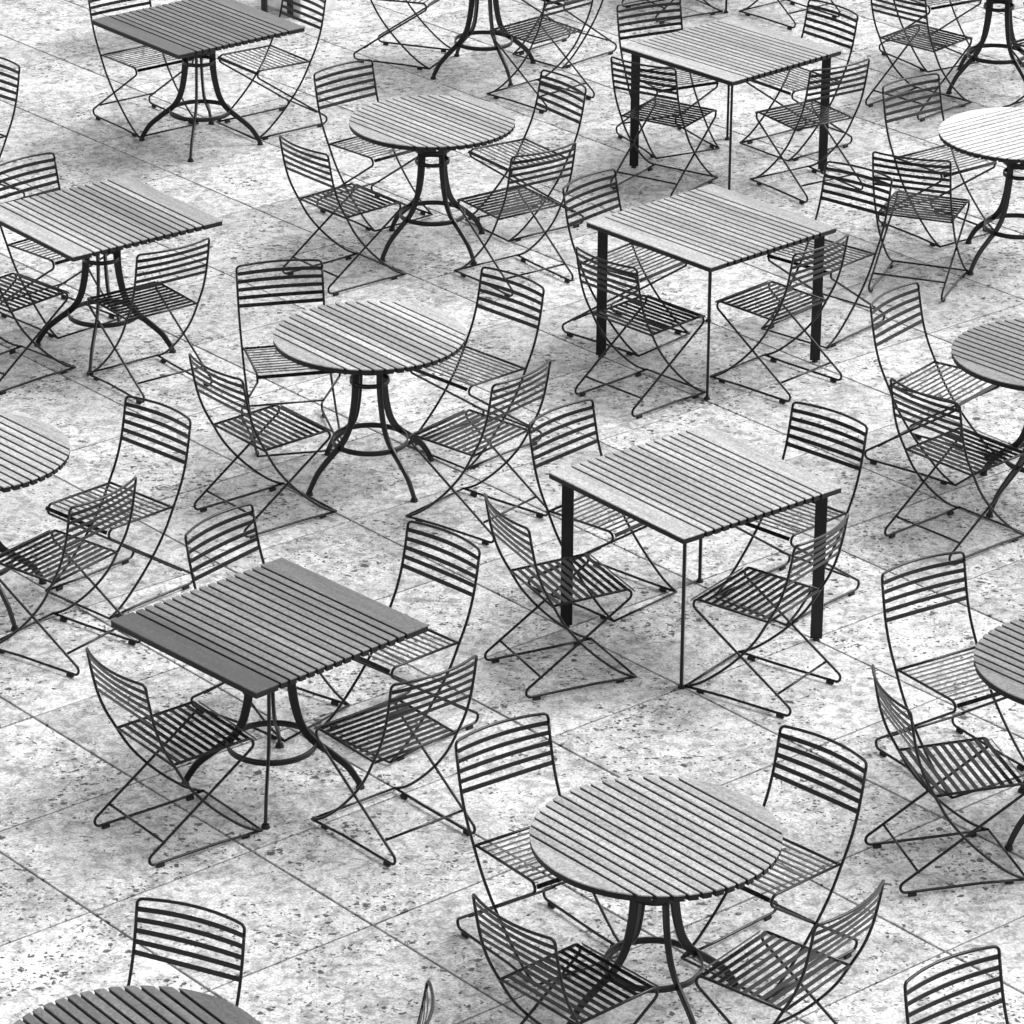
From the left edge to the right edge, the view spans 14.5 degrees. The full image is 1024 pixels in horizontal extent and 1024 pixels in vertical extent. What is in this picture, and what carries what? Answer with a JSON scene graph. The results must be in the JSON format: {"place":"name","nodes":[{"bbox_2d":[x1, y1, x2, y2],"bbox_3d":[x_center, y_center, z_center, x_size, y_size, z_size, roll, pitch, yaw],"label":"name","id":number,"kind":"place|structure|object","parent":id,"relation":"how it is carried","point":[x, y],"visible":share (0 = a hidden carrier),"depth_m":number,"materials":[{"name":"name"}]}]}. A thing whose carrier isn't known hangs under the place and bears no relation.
{"place":"outdoors","nodes":[
{"label":"outdoors","id":0,"kind":"place"},
{"bbox_2d":[0,0,1023,1023],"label":"paving","id":1,"kind":"structure","parent":0,"point":[339,930],"depth_m":18.59,"materials":[{"name":"stone"}]},
{"bbox_2d":[0,57,24,196],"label":"slat chair","id":2,"kind":"object","parent":1,"relation":"on","point":[9,91],"visible":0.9,"depth_m":22.72,"materials":[{"name":"black paint"}]},
{"bbox_2d":[0,413,69,631],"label":"round table","id":3,"kind":"object","parent":1,"relation":"on","point":[33,451],"visible":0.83,"depth_m":17.72,"materials":[{"name":"grey paint"}]},
{"bbox_2d":[0,272,75,394],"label":"slat chair","id":4,"kind":"object","parent":1,"relation":"on","point":[11,310],"visible":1,"depth_m":20.40,"materials":[{"name":"black paint"}]},
{"bbox_2d":[0,152,121,338],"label":"slat chair","id":5,"kind":"object","parent":1,"relation":"on","point":[63,296],"visible":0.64,"depth_m":21.15,"materials":[{"name":"black paint"}]},
{"bbox_2d":[0,476,140,677],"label":"slat chair","id":6,"kind":"object","parent":1,"relation":"on","point":[64,551],"visible":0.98,"depth_m":17.35,"materials":[{"name":"black paint"}]},
{"bbox_2d":[0,175,222,374],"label":"square table","id":7,"kind":"object","parent":1,"relation":"on","point":[115,216],"visible":0.88,"depth_m":20.59,"materials":[{"name":"grey paint"}]},
{"bbox_2d":[45,395,194,619],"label":"slat chair","id":8,"kind":"object","parent":1,"relation":"on","point":[59,587],"visible":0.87,"depth_m":17.98,"materials":[{"name":"black paint"}]},
{"bbox_2d":[14,985,259,1023],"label":"round table","id":9,"kind":"object","parent":1,"relation":"on","point":[146,1004],"visible":1,"depth_m":13.32,"materials":[{"name":"grey paint"}]},
{"bbox_2d":[88,0,198,137],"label":"slat chair","id":10,"kind":"object","parent":1,"relation":"on","point":[135,133],"visible":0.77,"depth_m":24.15,"materials":[{"name":"black paint"}]},
{"bbox_2d":[86,237,211,404],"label":"slat chair","id":11,"kind":"object","parent":1,"relation":"on","point":[137,288],"visible":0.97,"depth_m":20.22,"materials":[{"name":"black paint"}]},
{"bbox_2d":[85,647,262,867],"bbox_3d":[-1.345,0.906,15.840,0.572,0.814,0.437,-17,29,-34],"label":"slat chair","id":12,"kind":"object","parent":1,"relation":"on","point":[143,721],"visible":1,"depth_m":15.82,"materials":[{"name":"black paint"}]},
{"bbox_2d":[127,897,245,1005],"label":"slat chair","id":13,"kind":"object","parent":1,"relation":"on","point":[137,919],"visible":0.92,"depth_m":13.81,"materials":[{"name":"black paint"}]},
{"bbox_2d":[91,0,304,161],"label":"square table","id":14,"kind":"object","parent":1,"relation":"on","point":[185,31],"visible":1,"depth_m":23.72,"materials":[{"name":"grey paint"}]},
{"bbox_2d":[188,353,336,538],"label":"slat chair","id":15,"kind":"object","parent":1,"relation":"on","point":[264,446],"visible":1,"depth_m":18.73,"materials":[{"name":"black paint"}]},
{"bbox_2d":[184,503,349,741],"bbox_3d":[-1.040,0.457,16.874,0.572,0.814,0.437,17,29,33],"label":"slat chair","id":16,"kind":"object","parent":1,"relation":"on","point":[335,702],"visible":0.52,"depth_m":16.90,"materials":[{"name":"black paint"}]},
{"bbox_2d":[110,557,428,829],"bbox_3d":[-0.973,0.780,16.231,0.902,0.737,0.902,-21,31,-39],"label":"square table","id":17,"kind":"object","parent":1,"relation":"on","point":[269,629],"visible":0.94,"depth_m":16.09,"materials":[{"name":"grey paint"}]},
{"bbox_2d":[216,0,327,140],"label":"slat chair","id":18,"kind":"object","parent":1,"relation":"on","point":[283,108],"visible":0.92,"depth_m":24.13,"materials":[{"name":"black paint"}]},
{"bbox_2d":[235,259,341,457],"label":"slat chair","id":19,"kind":"object","parent":1,"relation":"on","point":[239,306],"visible":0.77,"depth_m":19.72,"materials":[{"name":"black paint"}]},
{"bbox_2d":[261,0,336,16],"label":"stone bench","id":20,"kind":"object","parent":1,"relation":"on","point":[330,5],"visible":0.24,"depth_m":26.42,"materials":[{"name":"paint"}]},
{"bbox_2d":[279,135,405,295],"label":"slat chair","id":21,"kind":"object","parent":1,"relation":"on","point":[346,216],"visible":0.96,"depth_m":21.68,"materials":[{"name":"black paint"}]},
{"bbox_2d":[273,300,464,502],"bbox_3d":[-0.678,-0.504,19.179,0.911,0.737,0.911,3,24,7],"label":"round table","id":22,"kind":"object","parent":1,"relation":"on","point":[358,340],"visible":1,"depth_m":19.07,"materials":[{"name":"grey paint"}]},
{"bbox_2d":[313,59,432,231],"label":"slat chair","id":23,"kind":"object","parent":1,"relation":"on","point":[395,154],"visible":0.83,"depth_m":22.67,"materials":[{"name":"black paint"}]},
{"bbox_2d":[311,655,477,866],"bbox_3d":[-0.455,0.903,15.860,0.437,0.814,0.572,-18,30,-36],"label":"slat chair","id":24,"kind":"object","parent":1,"relation":"on","point":[407,708],"visible":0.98,"depth_m":15.83,"materials":[{"name":"black paint"}]},
{"bbox_2d":[353,0,450,69],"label":"slat chair","id":25,"kind":"object","parent":1,"relation":"on","point":[389,30],"visible":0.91,"depth_m":25.38,"materials":[{"name":"black paint"}]},
{"bbox_2d":[325,520,480,763],"bbox_3d":[-0.454,0.533,16.709,0.437,0.814,0.572,22,31,40],"label":"slat chair","id":26,"kind":"object","parent":1,"relation":"on","point":[365,662],"visible":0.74,"depth_m":16.69,"materials":[{"name":"black paint"}]},
{"bbox_2d":[417,980,434,1023],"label":"slat chair","id":27,"kind":"object","parent":1,"relation":"on","point":[425,998],"visible":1,"depth_m":13.31,"materials":[{"name":"black paint"}]},
{"bbox_2d":[349,95,514,264],"bbox_3d":[-0.439,-1.808,22.176,0.911,0.737,0.911,2,24,4],"label":"round table","id":28,"kind":"object","parent":1,"relation":"on","point":[420,125],"visible":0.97,"depth_m":22.07,"materials":[{"name":"grey paint"}]},
{"bbox_2d":[407,266,544,469],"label":"slat chair","id":29,"kind":"object","parent":1,"relation":"on","point":[454,371],"visible":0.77,"depth_m":19.55,"materials":[{"name":"black paint"}]},
{"bbox_2d":[405,359,551,544],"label":"slat chair","id":30,"kind":"object","parent":1,"relation":"on","point":[472,454],"visible":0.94,"depth_m":18.68,"materials":[{"name":"black paint"}]},
{"bbox_2d":[430,0,535,86],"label":"round table","id":31,"kind":"object","parent":1,"relation":"on","point":[464,36],"visible":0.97,"depth_m":25.15,"materials":[{"name":"grey paint"}]},
{"bbox_2d":[454,142,576,296],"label":"slat chair","id":32,"kind":"object","parent":1,"relation":"on","point":[508,189],"visible":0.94,"depth_m":21.65,"materials":[{"name":"black paint"}]},
{"bbox_2d":[465,69,586,241],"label":"slat chair","id":33,"kind":"object","parent":1,"relation":"on","point":[506,169],"visible":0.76,"depth_m":22.52,"materials":[{"name":"black paint"}]},
{"bbox_2d":[454,712,619,986],"bbox_3d":[0.099,1.255,15.059,0.437,0.814,0.572,-16,28,-32],"label":"slat chair","id":34,"kind":"object","parent":1,"relation":"on","point":[494,907],"visible":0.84,"depth_m":15.08,"materials":[{"name":"black paint"}]},
{"bbox_2d":[486,0,594,113],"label":"slat chair","id":35,"kind":"object","parent":1,"relation":"on","point":[540,20],"visible":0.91,"depth_m":24.65,"materials":[{"name":"black paint"}]},
{"bbox_2d":[484,493,636,700],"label":"slat chair","id":36,"kind":"object","parent":1,"relation":"on","point":[541,588],"visible":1,"depth_m":17.18,"materials":[{"name":"black paint"}]},
{"bbox_2d":[512,0,616,68],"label":"slat chair","id":37,"kind":"object","parent":1,"relation":"on","point":[515,53],"visible":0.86,"depth_m":25.52,"materials":[{"name":"black paint"}]},
{"bbox_2d":[472,893,660,1023],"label":"slat chair","id":38,"kind":"object","parent":1,"relation":"on","point":[558,980],"visible":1,"depth_m":14.02,"materials":[{"name":"black paint"}]},
{"bbox_2d":[528,398,676,621],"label":"slat chair","id":39,"kind":"object","parent":1,"relation":"on","point":[664,589],"visible":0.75,"depth_m":17.96,"materials":[{"name":"black paint"}]},
{"bbox_2d":[562,168,689,356],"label":"slat chair","id":40,"kind":"object","parent":1,"relation":"on","point":[633,352],"visible":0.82,"depth_m":20.94,"materials":[{"name":"black paint"}]},
{"bbox_2d":[574,247,705,418],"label":"slat chair","id":41,"kind":"object","parent":1,"relation":"on","point":[639,302],"visible":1,"depth_m":20.10,"materials":[{"name":"black paint"}]},
{"bbox_2d":[529,776,782,1023],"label":"round table","id":42,"kind":"object","parent":1,"relation":"on","point":[638,843],"visible":0.94,"depth_m":14.48,"materials":[{"name":"grey paint"}]},
{"bbox_2d":[610,56,718,197],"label":"slat chair","id":43,"kind":"object","parent":1,"relation":"on","point":[646,118],"visible":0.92,"depth_m":23.09,"materials":[{"name":"black paint"}]},
{"bbox_2d":[615,0,719,158],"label":"slat chair","id":44,"kind":"object","parent":1,"relation":"on","point":[711,145],"visible":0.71,"depth_m":23.91,"materials":[{"name":"black paint"}]},
{"bbox_2d":[621,0,722,23],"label":"slat chair","id":45,"kind":"object","parent":1,"relation":"on","point":[705,2],"visible":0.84,"depth_m":26.45,"materials":[{"name":"black paint"}]},
{"bbox_2d":[549,424,841,688],"bbox_3d":[0.791,0.197,17.592,0.902,0.737,0.902,-17,29,-35],"label":"four leg table","id":46,"kind":"object","parent":1,"relation":"on","point":[700,483],"visible":0.97,"depth_m":17.44,"materials":[{"name":"grey paint"}]},
{"bbox_2d":[586,184,836,399],"bbox_3d":[1.014,-1.127,20.633,0.902,0.737,0.902,-20,30,-38],"label":"four leg table","id":47,"kind":"object","parent":1,"relation":"on","point":[710,228],"visible":0.98,"depth_m":20.49,"materials":[{"name":"grey paint"}]},
{"bbox_2d":[724,0,727,12],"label":"four leg table","id":48,"kind":"object","parent":1,"relation":"on","point":[725,11],"visible":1,"depth_m":26.49,"materials":[{"name":"grey paint"}]},
{"bbox_2d":[621,17,841,189],"bbox_3d":[1.269,-2.348,23.437,0.902,0.737,0.902,-20,31,-39],"label":"four leg table","id":49,"kind":"object","parent":1,"relation":"on","point":[730,51],"visible":0.88,"depth_m":23.29,"materials":[{"name":"grey paint"}]},
{"bbox_2d":[684,513,848,718],"bbox_3d":[1.097,0.385,17.069,0.572,0.814,0.437,16,28,32],"label":"slat chair","id":50,"kind":"object","parent":1,"relation":"on","point":[789,581],"visible":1,"depth_m":17.05,"materials":[{"name":"black paint"}]},
{"bbox_2d":[680,725,867,1000],"bbox_3d":[0.987,1.297,14.974,0.572,0.814,0.437,-21,32,-40],"label":"slat chair","id":51,"kind":"object","parent":1,"relation":"on","point":[785,910],"visible":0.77,"depth_m":14.96,"materials":[{"name":"black paint"}]},
{"bbox_2d":[710,234,848,403],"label":"slat chair","id":52,"kind":"object","parent":1,"relation":"on","point":[787,288],"visible":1,"depth_m":20.30,"materials":[{"name":"black paint"}]},
{"bbox_2d":[693,879,884,1023],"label":"slat chair","id":53,"kind":"object","parent":1,"relation":"on","point":[816,955],"visible":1,"depth_m":14.13,"materials":[{"name":"black paint"}]},
{"bbox_2d":[739,0,840,29],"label":"slat chair","id":54,"kind":"object","parent":1,"relation":"on","point":[786,11],"visible":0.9,"depth_m":26.40,"materials":[{"name":"black paint"}]},
{"bbox_2d":[714,401,867,625],"bbox_3d":[1.254,0.001,17.953,0.437,0.814,0.572,21,31,39],"label":"slat chair","id":55,"kind":"object","parent":1,"relation":"on","point":[824,456],"visible":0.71,"depth_m":17.96,"materials":[{"name":"black paint"}]},
{"bbox_2d":[739,0,858,161],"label":"slat chair","id":56,"kind":"object","parent":1,"relation":"on","point":[750,141],"visible":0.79,"depth_m":23.84,"materials":[{"name":"black paint"}]},
{"bbox_2d":[750,58,869,204],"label":"slat chair","id":57,"kind":"object","parent":1,"relation":"on","point":[819,118],"visible":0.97,"depth_m":23.07,"materials":[{"name":"black paint"}]},
{"bbox_2d":[761,161,892,348],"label":"slat chair","id":58,"kind":"object","parent":1,"relation":"on","point":[769,256],"visible":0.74,"depth_m":21.06,"materials":[{"name":"black paint"}]},
{"bbox_2d":[868,151,969,301],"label":"slat chair","id":59,"kind":"object","parent":1,"relation":"on","point":[893,203],"visible":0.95,"depth_m":21.59,"materials":[{"name":"black paint"}]},
{"bbox_2d":[865,0,972,121],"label":"slat chair","id":60,"kind":"object","parent":1,"relation":"on","point":[917,32],"visible":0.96,"depth_m":24.52,"materials":[{"name":"black paint"}]},
{"bbox_2d":[879,0,981,72],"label":"slat chair","id":61,"kind":"object","parent":1,"relation":"on","point":[951,5],"visible":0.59,"depth_m":25.39,"materials":[{"name":"black paint"}]},
{"bbox_2d":[864,282,1000,485],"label":"slat chair","id":62,"kind":"object","parent":1,"relation":"on","point":[909,429],"visible":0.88,"depth_m":19.38,"materials":[{"name":"black paint"}]},
{"bbox_2d":[878,73,996,247],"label":"slat chair","id":63,"kind":"object","parent":1,"relation":"on","point":[959,172],"visible":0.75,"depth_m":22.50,"materials":[{"name":"black paint"}]},
{"bbox_2d":[864,664,1023,896],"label":"slat chair","id":64,"kind":"object","parent":1,"relation":"on","point":[884,695],"visible":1,"depth_m":15.61,"materials":[{"name":"black paint"}]},
{"bbox_2d":[875,551,1023,798],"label":"slat chair","id":65,"kind":"object","parent":1,"relation":"on","point":[959,730],"visible":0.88,"depth_m":16.48,"materials":[{"name":"black paint"}]},
{"bbox_2d":[884,378,1023,564],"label":"slat chair","id":66,"kind":"object","parent":1,"relation":"on","point":[960,438],"visible":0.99,"depth_m":18.49,"materials":[{"name":"black paint"}]},
{"bbox_2d":[903,945,1008,1023],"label":"slat chair","id":67,"kind":"object","parent":1,"relation":"on","point":[908,1014],"visible":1,"depth_m":13.53,"materials":[{"name":"black paint"}]},
{"bbox_2d":[939,107,1023,275],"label":"round table","id":68,"kind":"object","parent":1,"relation":"on","point":[994,134],"visible":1,"depth_m":21.94,"materials":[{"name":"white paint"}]},
{"bbox_2d":[946,0,1023,93],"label":"round table","id":69,"kind":"object","parent":1,"relation":"on","point":[976,49],"visible":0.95,"depth_m":24.93,"materials":[{"name":"grey paint"}]},
{"bbox_2d":[951,318,1023,517],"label":"round table","id":70,"kind":"object","parent":1,"relation":"on","point":[992,353],"visible":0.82,"depth_m":18.90,"materials":[{"name":"grey paint"}]},
{"bbox_2d":[974,617,1023,850],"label":"round table","id":71,"kind":"object","parent":1,"relation":"on","point":[999,659],"visible":0.98,"depth_m":15.83,"materials":[{"name":"grey paint"}]},
{"bbox_2d":[1002,38,1023,106],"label":"slat chair","id":72,"kind":"object","parent":1,"relation":"on","point":[1018,58],"visible":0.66,"depth_m":24.48,"materials":[{"name":"black paint"}]}
]}

